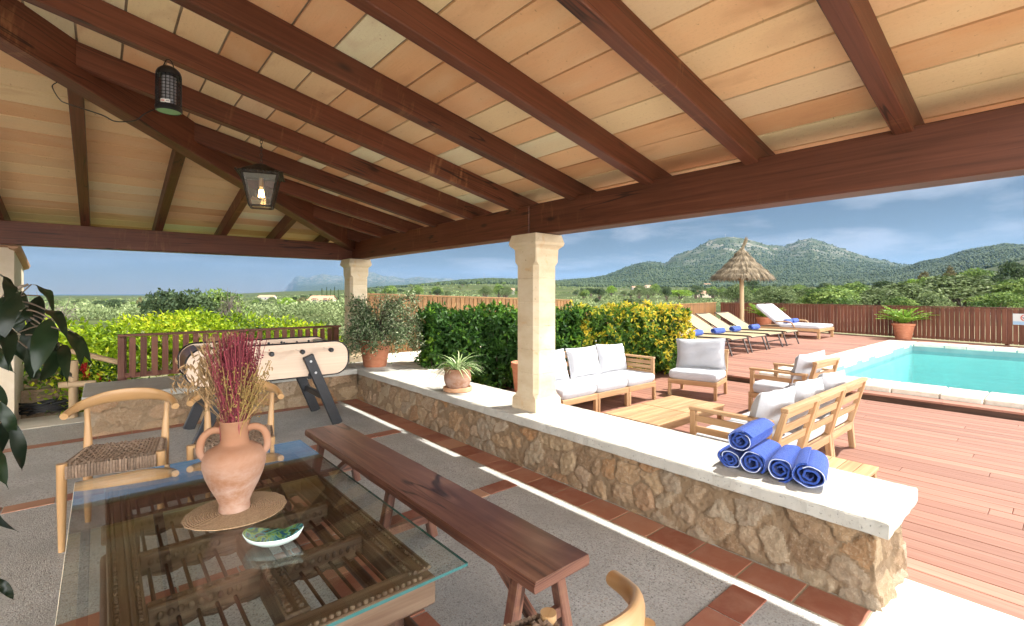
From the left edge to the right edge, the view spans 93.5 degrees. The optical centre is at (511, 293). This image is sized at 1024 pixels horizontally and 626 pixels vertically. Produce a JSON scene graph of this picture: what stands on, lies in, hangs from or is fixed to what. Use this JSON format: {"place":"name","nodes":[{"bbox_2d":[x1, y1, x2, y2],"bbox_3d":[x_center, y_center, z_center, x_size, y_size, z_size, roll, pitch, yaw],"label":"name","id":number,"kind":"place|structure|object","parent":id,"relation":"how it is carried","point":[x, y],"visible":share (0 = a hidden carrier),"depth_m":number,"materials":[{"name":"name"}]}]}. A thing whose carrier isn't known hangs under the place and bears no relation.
{"place":"outdoors","nodes":[
{"label":"outdoors","id":0,"kind":"place"},
{"bbox_2d":[26,294,207,332],"bbox_3d":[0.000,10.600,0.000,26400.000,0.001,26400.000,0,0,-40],"label":"sea","id":1,"kind":"structure","parent":0,"point":[92,294],"depth_m":9155.01,"materials":[{"name":"blue liquid"}]},
{"bbox_2d":[387,346,480,374],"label":"raised paving","id":2,"kind":"structure","parent":0,"point":[406,359],"depth_m":8.18,"materials":[{"name":"stone"}]},
{"bbox_2d":[0,399,906,625],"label":"terrace floor","id":3,"kind":"structure","parent":0,"point":[677,588],"depth_m":2.93,"materials":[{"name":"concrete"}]},
{"bbox_2d":[0,274,94,599],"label":"rubber plant","id":4,"kind":"object","parent":3,"relation":"on","point":[36,346],"visible":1,"depth_m":1.47,"materials":[{"name":"green plant"}]},
{"bbox_2d":[56,387,178,552],"bbox_3d":[-2.712,1.151,3.347,0.657,0.900,0.618,0,0,-29],"label":"elbow chair","id":5,"kind":"object","parent":3,"relation":"on","point":[90,460],"visible":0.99,"depth_m":3.26,"materials":[{"name":"brown wood"}]},
{"bbox_2d":[82,366,357,436],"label":"stone wall","id":6,"kind":"structure","parent":3,"relation":"on","point":[122,416],"depth_m":5.93,"materials":[{"name":"stone"}]},
{"bbox_2d":[117,325,340,380],"bbox_3d":[-4.069,0.959,7.278,2.935,0.858,0.185,0,0,-41],"label":"slat fence","id":7,"kind":"object","parent":6,"relation":"on","point":[332,334],"visible":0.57,"depth_m":6.60,"materials":[{"name":"wood"}]},
{"bbox_2d":[186,380,283,502],"bbox_3d":[-2.116,1.151,3.702,0.657,0.900,0.618,0,0,-24],"label":"elbow chair","id":8,"kind":"object","parent":3,"relation":"on","point":[212,440],"visible":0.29,"depth_m":3.73,"materials":[{"name":"brown wood"}]},
{"bbox_2d":[55,440,467,625],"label":"glass table","id":9,"kind":"object","parent":3,"relation":"on","point":[402,592],"visible":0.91,"depth_m":2.13,"materials":[{"name":"teal"}]},
{"bbox_2d":[181,491,286,530],"bbox_3d":[-1.349,1.057,2.357,0.447,0.011,0.413,0,0,-41],"label":"placemat","id":10,"kind":"object","parent":9,"relation":"on","point":[264,505],"visible":0.72,"depth_m":2.30,"materials":[{"name":"wicker"}]},
{"bbox_2d":[195,418,270,514],"bbox_3d":[-1.362,0.834,2.363,0.275,0.437,0.277,0,0,31],"label":"clay jar","id":11,"kind":"object","parent":10,"relation":"on","point":[233,463],"visible":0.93,"depth_m":2.30,"materials":[{"name":"orange ceramic"}]},
{"bbox_2d":[169,330,272,439],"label":"dried flowers","id":12,"kind":"object","parent":11,"relation":"in","point":[233,371],"visible":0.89,"depth_m":2.32,"materials":[{"name":"plant"}]},
{"bbox_2d":[242,523,303,547],"bbox_3d":[-1.014,1.027,2.045,0.240,0.064,0.130,0,0,-13],"label":"ceramic dish","id":13,"kind":"object","parent":9,"relation":"on","point":[266,537],"visible":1,"depth_m":2.02,"materials":[{"name":"green"}]},
{"bbox_2d":[177,336,348,443],"bbox_3d":[-2.968,1.096,5.816,1.715,1.047,1.400,0,0,-39],"label":"football table","id":14,"kind":"object","parent":3,"relation":"on","point":[302,360],"visible":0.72,"depth_m":5.71,"materials":[{"name":"laminate"}]},
{"bbox_2d":[0,399,870,625],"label":"terracotta tile bands","id":15,"kind":"object","parent":3,"relation":"on","point":[738,604],"visible":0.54,"depth_m":2.98,"materials":[{"name":"brown tile"}]},
{"bbox_2d":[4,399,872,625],"bbox_3d":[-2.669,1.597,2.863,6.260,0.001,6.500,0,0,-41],"label":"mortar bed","id":16,"kind":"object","parent":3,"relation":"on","point":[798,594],"visible":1,"depth_m":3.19,"materials":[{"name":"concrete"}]},
{"bbox_2d":[305,423,588,625],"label":"wooden bench","id":17,"kind":"object","parent":3,"relation":"on","point":[519,554],"visible":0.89,"depth_m":2.49,"materials":[{"name":"brown wood"}]},
{"bbox_2d":[503,570,655,625],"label":"elbow chair","id":18,"kind":"object","parent":3,"relation":"on","point":[627,590],"visible":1,"depth_m":1.26,"materials":[{"name":"brown wood"}]},
{"bbox_2d":[17,412,1023,625],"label":"stone paving","id":19,"kind":"structure","parent":0,"point":[913,603],"depth_m":2.44,"materials":[{"name":"stone"}]},
{"bbox_2d":[19,398,80,415],"bbox_3d":[-6.121,1.488,6.372,0.655,0.194,0.223,0,0,-41],"label":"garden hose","id":20,"kind":"object","parent":19,"relation":"on","point":[51,405],"visible":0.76,"depth_m":6.28,"materials":[{"name":"black"}]},
{"bbox_2d":[58,348,117,417],"bbox_3d":[-5.615,1.109,6.232,0.855,0.982,0.141,0,0,-27],"label":"wooden handrail","id":21,"kind":"object","parent":19,"relation":"on","point":[73,385],"visible":0.63,"depth_m":6.20,"materials":[{"name":"brown wood"}]},
{"bbox_2d":[347,362,917,611],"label":"stone wall","id":22,"kind":"structure","parent":19,"relation":"on","point":[839,533],"depth_m":3.27,"materials":[{"name":"stone"}]},
{"bbox_2d":[340,259,371,362],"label":"stone column","id":23,"kind":"structure","parent":22,"relation":"on","point":[355,271],"depth_m":8.09,"materials":[{"name":"stone"}]},
{"bbox_2d":[339,285,429,367],"bbox_3d":[-1.997,0.498,7.605,1.454,1.284,1.357,0,0,-41],"label":"potted bush","id":24,"kind":"object","parent":22,"relation":"on","point":[373,338],"visible":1,"depth_m":7.42,"materials":[{"name":"green plant"}]},
{"bbox_2d":[429,351,484,392],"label":"spider plant","id":25,"kind":"object","parent":22,"relation":"on","point":[457,377],"visible":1,"depth_m":5.54,"materials":[{"name":"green plant"}]},
{"bbox_2d":[509,232,563,412],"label":"stone column","id":26,"kind":"structure","parent":22,"relation":"on","point":[536,258],"depth_m":4.71,"materials":[{"name":"stone"}]},
{"bbox_2d":[717,445,746,467],"bbox_3d":[1.547,1.081,3.281,0.370,0.116,0.151,0,0,-45],"label":"rolled towel","id":27,"kind":"object","parent":22,"relation":"on","point":[728,455],"visible":0.55,"depth_m":3.17,"materials":[{"name":"blue fabric"}]},
{"bbox_2d":[740,439,780,473],"bbox_3d":[1.639,1.060,3.163,0.159,0.143,0.376,0,0,43],"label":"rolled towel","id":28,"kind":"object","parent":22,"relation":"on","point":[756,458],"visible":0.91,"depth_m":3.06,"materials":[{"name":"blue fabric"}]},
{"bbox_2d":[728,418,774,450],"bbox_3d":[1.604,0.933,3.218,0.383,0.142,0.163,-3,2,-42],"label":"rolled towel","id":29,"kind":"object","parent":28,"relation":"on","point":[748,435],"visible":1,"depth_m":3.13,"materials":[{"name":"blue fabric"}]},
{"bbox_2d":[768,444,800,482],"bbox_3d":[1.746,1.074,3.052,0.150,0.157,0.375,0,0,41],"label":"rolled towel","id":30,"kind":"object","parent":22,"relation":"on","point":[781,462],"visible":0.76,"depth_m":2.94,"materials":[{"name":"blue fabric"}]},
{"bbox_2d":[792,447,828,487],"bbox_3d":[1.832,1.059,2.952,0.179,0.155,0.374,0,0,35],"label":"rolled towel","id":31,"kind":"object","parent":22,"relation":"on","point":[811,466],"visible":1,"depth_m":2.84,"materials":[{"name":"blue fabric"}]},
{"bbox_2d":[21,175,1023,293],"label":"sky","id":32,"kind":"structure","parent":0,"point":[907,227],"materials":[{"name":"blue"}]},
{"bbox_2d":[27,237,1023,331],"bbox_3d":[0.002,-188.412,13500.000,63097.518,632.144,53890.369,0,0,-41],"label":"terrain","id":33,"kind":"structure","parent":0,"point":[301,285],"depth_m":2206.16,"materials":[{"name":"green plant"}]},
{"bbox_2d":[101,299,122,308],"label":"tree","id":34,"kind":"object","parent":33,"relation":"on","point":[112,302],"visible":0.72,"depth_m":59.69,"materials":[{"name":"green plant"}]},
{"bbox_2d":[308,296,337,302],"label":"farmhouse","id":35,"kind":"object","parent":33,"relation":"on","point":[319,298],"visible":0.46,"depth_m":128.83,"materials":[{"name":"ceramic"}]},
{"bbox_2d":[381,285,396,293],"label":"tree","id":36,"kind":"object","parent":33,"relation":"on","point":[388,289],"visible":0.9,"depth_m":191.91,"materials":[{"name":"green plant"}]},
{"bbox_2d":[478,286,493,298],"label":"tree","id":37,"kind":"object","parent":33,"relation":"on","point":[484,290],"visible":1,"depth_m":192.80,"materials":[{"name":"green plant"}]},
{"bbox_2d":[498,285,513,297],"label":"tree","id":38,"kind":"object","parent":33,"relation":"on","point":[506,290],"visible":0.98,"depth_m":169.50,"materials":[{"name":"green plant"}]},
{"bbox_2d":[30,265,1001,319],"bbox_3d":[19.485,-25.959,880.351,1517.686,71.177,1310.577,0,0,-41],"label":"field scrub","id":39,"kind":"object","parent":33,"relation":"on","point":[93,311],"visible":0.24,"depth_m":57.22,"materials":[{"name":"plant"}]},
{"bbox_2d":[592,288,606,299],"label":"tree","id":40,"kind":"object","parent":33,"relation":"on","point":[600,292],"visible":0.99,"depth_m":171.18,"materials":[{"name":"green plant"}]},
{"bbox_2d":[629,285,649,298],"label":"tree","id":41,"kind":"object","parent":33,"relation":"on","point":[638,289],"visible":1,"depth_m":197.04,"materials":[{"name":"green plant"}]},
{"bbox_2d":[671,290,694,298],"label":"tree","id":42,"kind":"object","parent":33,"relation":"on","point":[682,292],"visible":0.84,"depth_m":188.39,"materials":[{"name":"green plant"}]},
{"bbox_2d":[367,237,1023,288],"bbox_3d":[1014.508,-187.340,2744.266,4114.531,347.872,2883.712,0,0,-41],"label":"hill forest","id":43,"kind":"object","parent":33,"relation":"on","point":[977,257],"visible":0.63,"depth_m":1466.46,"materials":[{"name":"green plant"}]},
{"bbox_2d":[717,284,753,302],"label":"tree","id":44,"kind":"object","parent":33,"relation":"on","point":[733,291],"visible":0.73,"depth_m":52.00,"materials":[{"name":"green plant"}]},
{"bbox_2d":[744,280,761,291],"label":"pine tree","id":45,"kind":"object","parent":33,"relation":"on","point":[753,283],"visible":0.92,"depth_m":186.13,"materials":[{"name":"green plant"}]},
{"bbox_2d":[753,284,775,296],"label":"tree","id":46,"kind":"object","parent":33,"relation":"on","point":[764,289],"visible":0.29,"depth_m":55.28,"materials":[{"name":"green plant"}]},
{"bbox_2d":[747,287,801,304],"bbox_3d":[21.792,0.604,39.812,3.701,2.379,4.461,0,0,41],"label":"tree","id":47,"kind":"object","parent":33,"relation":"on","point":[774,295],"visible":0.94,"depth_m":39.15,"materials":[{"name":"green plant"}]},
{"bbox_2d":[777,285,799,302],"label":"tree","id":48,"kind":"object","parent":33,"relation":"on","point":[784,287],"visible":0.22,"depth_m":59.79,"materials":[{"name":"green plant"}]},
{"bbox_2d":[838,283,870,293],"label":"tree","id":49,"kind":"object","parent":33,"relation":"on","point":[859,288],"visible":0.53,"depth_m":69.33,"materials":[{"name":"green plant"}]},
{"bbox_2d":[851,287,912,312],"bbox_3d":[28.784,0.620,37.778,4.276,2.490,5.154,0,0,16],"label":"tree","id":50,"kind":"object","parent":33,"relation":"on","point":[877,296],"visible":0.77,"depth_m":36.92,"materials":[{"name":"green plant"}]},
{"bbox_2d":[872,280,901,288],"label":"tree","id":51,"kind":"object","parent":33,"relation":"on","point":[882,283],"visible":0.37,"depth_m":89.63,"materials":[{"name":"green plant"}]},
{"bbox_2d":[880,296,921,307],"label":"tree","id":52,"kind":"object","parent":33,"relation":"on","point":[903,301],"visible":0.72,"depth_m":35.61,"materials":[{"name":"green plant"}]},
{"bbox_2d":[881,280,947,305],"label":"tree","id":53,"kind":"object","parent":33,"relation":"on","point":[912,292],"visible":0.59,"depth_m":40.99,"materials":[{"name":"green plant"}]},
{"bbox_2d":[911,294,958,315],"bbox_3d":[31.381,0.923,36.092,2.701,1.920,3.255,0,0,-24],"label":"tree","id":54,"kind":"object","parent":33,"relation":"on","point":[931,300],"visible":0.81,"depth_m":35.56,"materials":[{"name":"green plant"}]},
{"bbox_2d":[913,273,1009,308],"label":"tree","id":55,"kind":"object","parent":33,"relation":"on","point":[954,288],"visible":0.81,"depth_m":42.80,"materials":[{"name":"green plant"}]},
{"bbox_2d":[959,267,994,298],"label":"tree","id":56,"kind":"object","parent":33,"relation":"on","point":[973,272],"visible":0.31,"depth_m":79.47,"materials":[{"name":"green plant"}]},
{"bbox_2d":[979,274,1014,283],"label":"tree","id":57,"kind":"object","parent":33,"relation":"on","point":[999,278],"visible":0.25,"depth_m":59.59,"materials":[{"name":"green plant"}]},
{"bbox_2d":[990,277,1023,307],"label":"tree","id":58,"kind":"object","parent":33,"relation":"on","point":[1000,286],"visible":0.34,"depth_m":39.80,"materials":[{"name":"green plant"}]},
{"bbox_2d":[994,260,1023,278],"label":"tree","id":59,"kind":"object","parent":33,"relation":"on","point":[1013,269],"visible":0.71,"depth_m":69.74,"materials":[{"name":"green plant"}]},
{"bbox_2d":[1006,278,1023,301],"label":"tree","id":60,"kind":"object","parent":33,"relation":"on","point":[1019,290],"visible":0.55,"depth_m":36.48,"materials":[{"name":"green plant"}]},
{"bbox_2d":[72,318,1023,387],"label":"garden ground","id":61,"kind":"structure","parent":0,"point":[935,339],"depth_m":21.77,"materials":[{"name":"soil"}]},
{"bbox_2d":[0,245,29,420],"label":"garden house","id":62,"kind":"structure","parent":61,"relation":"on","point":[14,263],"depth_m":5.83,"materials":[{"name":"stone"}]},
{"bbox_2d":[21,367,81,418],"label":"dry stone wall","id":63,"kind":"structure","parent":61,"relation":"on","point":[33,395],"depth_m":6.50,"materials":[{"name":"stone"}]},
{"bbox_2d":[29,294,95,330],"bbox_3d":[-14.336,1.119,15.023,1.959,2.365,1.542,0,0,-11],"label":"bare shrub","id":64,"kind":"object","parent":61,"relation":"on","point":[63,312],"visible":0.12,"depth_m":15.30,"materials":[{"name":"plant"}]},
{"bbox_2d":[28,362,130,414],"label":"red flowers","id":65,"kind":"object","parent":61,"relation":"on","point":[86,375],"visible":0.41,"depth_m":6.54,"materials":[{"name":"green plant"}]},
{"bbox_2d":[23,356,149,394],"bbox_3d":[-6.708,1.304,6.904,2.626,1.035,1.009,0,0,-10],"label":"garden shrub","id":66,"kind":"object","parent":61,"relation":"on","point":[98,364],"visible":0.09,"depth_m":6.92,"materials":[{"name":"green plant"}]},
{"bbox_2d":[22,309,222,392],"bbox_3d":[-6.407,0.922,7.748,3.376,1.340,2.227,0,0,-41],"label":"lime bush","id":67,"kind":"object","parent":61,"relation":"on","point":[105,342],"visible":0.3,"depth_m":7.61,"materials":[{"name":"green plant"}]},
{"bbox_2d":[136,287,221,330],"bbox_3d":[-13.125,1.029,19.110,2.634,2.589,3.086,0,0,-9],"label":"tree","id":68,"kind":"object","parent":61,"relation":"on","point":[189,301],"visible":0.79,"depth_m":18.48,"materials":[{"name":"green plant"}]},
{"bbox_2d":[199,288,253,324],"bbox_3d":[-12.628,1.013,21.075,2.439,2.603,2.472,0,0,-23],"label":"tree","id":69,"kind":"object","parent":61,"relation":"on","point":[217,298],"visible":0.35,"depth_m":20.72,"materials":[{"name":"green plant"}]},
{"bbox_2d":[214,287,248,327],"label":"bare shrub","id":70,"kind":"object","parent":61,"relation":"on","point":[229,307],"visible":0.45,"depth_m":20.38,"materials":[{"name":"plant"}]},
{"bbox_2d":[143,304,344,375],"bbox_3d":[-5.063,0.911,9.262,3.412,1.464,2.249,0,0,-41],"label":"lime bush","id":71,"kind":"object","parent":61,"relation":"on","point":[222,324],"visible":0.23,"depth_m":8.76,"materials":[{"name":"green plant"}]},
{"bbox_2d":[239,301,344,342],"bbox_3d":[-5.041,1.038,12.448,3.897,1.744,2.127,0,0,-41],"label":"olive bush","id":72,"kind":"object","parent":61,"relation":"on","point":[336,318],"visible":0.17,"depth_m":12.29,"materials":[{"name":"green plant"}]},
{"bbox_2d":[367,293,572,352],"bbox_3d":[-0.674,0.814,10.836,5.852,1.668,0.185,0,0,-41],"label":"slat fence","id":73,"kind":"object","parent":61,"relation":"on","point":[459,302],"visible":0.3,"depth_m":10.14,"materials":[{"name":"wood"}]},
{"bbox_2d":[586,302,716,340],"bbox_3d":[5.716,1.075,18.173,0.185,1.350,13.367,0,0,38],"label":"slat fence","id":74,"kind":"object","parent":61,"relation":"on","point":[709,307],"visible":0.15,"depth_m":21.55,"materials":[{"name":"wood"}]},
{"bbox_2d":[795,285,861,308],"bbox_3d":[22.080,0.709,33.923,4.121,2.684,4.176,0,0,44],"label":"tree","id":75,"kind":"object","parent":61,"relation":"on","point":[827,295],"visible":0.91,"depth_m":33.26,"materials":[{"name":"green plant"}]},
{"bbox_2d":[720,302,1023,345],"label":"slat fence","id":76,"kind":"object","parent":61,"relation":"on","point":[867,322],"visible":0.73,"depth_m":16.01,"materials":[{"name":"brown wood"}]},
{"bbox_2d":[1013,314,1023,324],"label":"pool sign","id":77,"kind":"object","parent":76,"relation":"attached to","point":[1018,319],"visible":1,"depth_m":13.87,"materials":[{"name":"white"}]},
{"bbox_2d":[963,292,1023,314],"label":"tree","id":78,"kind":"object","parent":61,"relation":"on","point":[991,300],"visible":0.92,"depth_m":33.52,"materials":[{"name":"green plant"}]},
{"bbox_2d":[496,371,1023,619],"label":"deck","id":79,"kind":"structure","parent":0,"point":[962,524],"depth_m":4.20,"materials":[{"name":"brown wood"}]},
{"bbox_2d":[511,360,517,391],"bbox_3d":[0.202,1.230,6.077,0.430,0.740,0.430,0,0,-41],"label":"clay pot","id":80,"kind":"object","parent":79,"relation":"on","point":[514,365],"visible":0.15,"depth_m":5.98,"materials":[{"name":"ceramic"}]},
{"bbox_2d":[555,343,655,412],"bbox_3d":[1.144,1.184,6.965,2.057,0.837,0.830,0,0,-41],"label":"garden sofa","id":81,"kind":"object","parent":79,"relation":"on","point":[597,372],"visible":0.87,"depth_m":6.92,"materials":[{"name":"white fabric"}]},
{"bbox_2d":[562,298,696,375],"bbox_3d":[2.260,0.876,9.437,2.923,1.568,1.293,0,0,-26],"label":"clipped hedge","id":82,"kind":"object","parent":79,"relation":"on","point":[645,335],"visible":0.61,"depth_m":9.15,"materials":[{"name":"green plant"}]},
{"bbox_2d":[604,395,724,428],"bbox_3d":[1.672,1.420,5.216,1.326,0.360,0.650,0,0,-41],"label":"coffee table","id":83,"kind":"object","parent":79,"relation":"on","point":[671,412],"visible":0.7,"depth_m":5.10,"materials":[{"name":"brown wood"}]},
{"bbox_2d":[668,338,728,400],"bbox_3d":[2.979,1.150,7.716,0.819,0.904,0.790,0,0,37],"label":"garden chair","id":84,"kind":"object","parent":79,"relation":"on","point":[702,362],"visible":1,"depth_m":7.63,"materials":[{"name":"fabric"}]},
{"bbox_2d":[689,370,867,456],"bbox_3d":[2.585,1.183,4.559,2.117,0.838,0.810,0,0,-41],"label":"garden sofa","id":85,"kind":"object","parent":79,"relation":"on","point":[801,414],"visible":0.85,"depth_m":4.15,"materials":[{"name":"brown wood"}]},
{"bbox_2d":[748,350,839,410],"bbox_3d":[3.785,1.181,6.465,0.808,0.841,0.850,0,0,-38],"label":"garden chair","id":86,"kind":"object","parent":79,"relation":"on","point":[808,366],"visible":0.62,"depth_m":6.29,"materials":[{"name":"brown wood"}]},
{"bbox_2d":[662,371,1023,420],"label":"deck step","id":87,"kind":"object","parent":79,"relation":"on","point":[1009,416],"visible":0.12,"depth_m":6.73,"materials":[{"name":"brown wood"}]},
{"bbox_2d":[826,455,878,477],"bbox_3d":[2.380,1.450,3.558,0.660,0.300,0.400,0,0,-41],"label":"side table","id":88,"kind":"object","parent":79,"relation":"on","point":[854,467],"visible":0.23,"depth_m":3.63,"materials":[{"name":"brown wood"}]},
{"bbox_2d":[695,326,1023,414],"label":"deck","id":89,"kind":"structure","parent":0,"point":[741,361],"depth_m":12.76,"materials":[{"name":"beige wood"}]},
{"bbox_2d":[680,321,748,356],"bbox_3d":[4.912,1.048,12.652,0.925,0.912,2.186,0,0,-40],"label":"sling lounger","id":90,"kind":"object","parent":89,"relation":"on","point":[732,337],"visible":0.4,"depth_m":12.11,"materials":[{"name":"fabric"}]},
{"bbox_2d":[688,314,767,352],"bbox_3d":[5.790,1.048,13.415,0.925,0.912,2.186,0,0,-40],"label":"sling lounger","id":91,"kind":"object","parent":89,"relation":"on","point":[699,323],"visible":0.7,"depth_m":13.46,"materials":[{"name":"fabric"}]},
{"bbox_2d":[710,328,725,333],"bbox_3d":[5.753,1.030,13.434,0.533,0.170,0.164,0,0,-38],"label":"rolled towel","id":92,"kind":"object","parent":91,"relation":"on","point":[717,330],"visible":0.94,"depth_m":13.33,"materials":[{"name":"blue fabric"}]},
{"bbox_2d":[695,313,782,348],"bbox_3d":[6.609,1.048,14.128,0.925,0.912,2.186,0,0,-40],"label":"sling lounger","id":93,"kind":"object","parent":89,"relation":"on","point":[713,320],"visible":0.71,"depth_m":14.38,"materials":[{"name":"fabric"}]},
{"bbox_2d":[709,237,775,320],"bbox_3d":[8.304,-0.310,17.440,2.362,3.621,2.319,0,0,-41],"label":"thatched parasol","id":94,"kind":"object","parent":89,"relation":"on","point":[741,265],"visible":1,"depth_m":17.00,"materials":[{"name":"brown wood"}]},
{"bbox_2d":[715,312,799,345],"bbox_3d":[7.557,1.048,14.951,0.925,0.912,2.186,0,0,-40],"label":"sling lounger","id":95,"kind":"object","parent":89,"relation":"on","point":[730,318],"visible":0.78,"depth_m":15.16,"materials":[{"name":"fabric"}]},
{"bbox_2d":[746,303,781,324],"bbox_3d":[10.661,0.948,20.281,1.494,1.103,1.545,0,0,-22],"label":"potted palm","id":96,"kind":"object","parent":89,"relation":"on","point":[763,319],"visible":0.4,"depth_m":20.12,"materials":[{"name":"ceramic"}]},
{"bbox_2d":[755,304,833,338],"bbox_3d":[10.032,0.935,17.156,1.551,1.130,2.100,0,0,-41],"label":"sun lounger","id":97,"kind":"object","parent":89,"relation":"on","point":[775,314],"visible":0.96,"depth_m":16.92,"materials":[{"name":"fabric"}]},
{"bbox_2d":[759,340,1023,408],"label":"pool coping","id":98,"kind":"object","parent":89,"relation":"on","point":[848,358],"visible":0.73,"depth_m":7.65,"materials":[{"name":"stone"}]},
{"bbox_2d":[874,305,932,339],"bbox_3d":[13.057,0.941,15.944,1.680,1.118,1.642,0,0,34],"label":"potted palm","id":99,"kind":"object","parent":89,"relation":"on","point":[903,328],"visible":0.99,"depth_m":15.83,"materials":[{"name":"plant"}]},
{"bbox_2d":[853,354,1023,394],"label":"pool basin","id":100,"kind":"object","parent":89,"relation":"in","point":[956,376],"depth_m":12.91,"materials":[{"name":"liquid"}]},
{"bbox_2d":[836,344,1023,398],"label":"pool wall band","id":101,"kind":"object","parent":100,"relation":"attached to","point":[860,365],"visible":0.33,"depth_m":12.59,"materials":[{"name":"tile"}]},
{"bbox_2d":[846,351,1023,394],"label":"pool water","id":102,"kind":"structure","parent":0,"point":[935,353],"depth_m":10.12,"materials":[{"name":"liquid"}]},
{"bbox_3d":[-9.432,0.507,2.728,0.404,2.186,0.404,0,0,-40],"label":"stone column","id":103,"kind":"object","parent":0,"visible":0},
{"bbox_2d":[0,0,1023,260],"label":"pergola roof","id":104,"kind":"structure","parent":103,"relation":"on","point":[384,128],"depth_m":3.21,"materials":[{"name":"brown wood"}]},
{"bbox_2d":[154,59,182,115],"bbox_3d":[-2.197,-1.334,3.081,0.148,0.339,0.149,0,0,-41],"label":"insect killer","id":105,"kind":"object","parent":104,"relation":"hanging from","point":[169,76],"visible":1,"depth_m":3.04,"materials":[{"name":"black plastic"}]},
{"bbox_2d":[52,82,154,121],"bbox_3d":[-2.714,-1.266,3.129,0.938,0.396,0.149,0,0,16],"label":"power cord","id":106,"kind":"object","parent":105,"relation":"hanging from","point":[98,113],"visible":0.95,"depth_m":3.03,"materials":[{"name":"black plastic"}]},
{"bbox_2d":[234,139,285,209],"bbox_3d":[-2.191,-1.066,4.205,0.370,0.628,0.366,0,0,-22],"label":"hanging lantern","id":107,"kind":"object","parent":104,"relation":"hanging from","point":[261,172],"visible":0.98,"depth_m":4.17,"materials":[{"name":"black metal"}]},
{"label":"ground beneath deck","id":108,"kind":"structure","parent":0,"visible":0},
{"bbox_2d":[414,299,588,388],"bbox_3d":[-0.147,0.861,8.380,3.208,1.651,1.303,0,0,-23],"label":"clipped hedge","id":109,"kind":"object","parent":108,"relation":"on","point":[492,333],"visible":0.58,"depth_m":7.86,"materials":[{"name":"green plant"}]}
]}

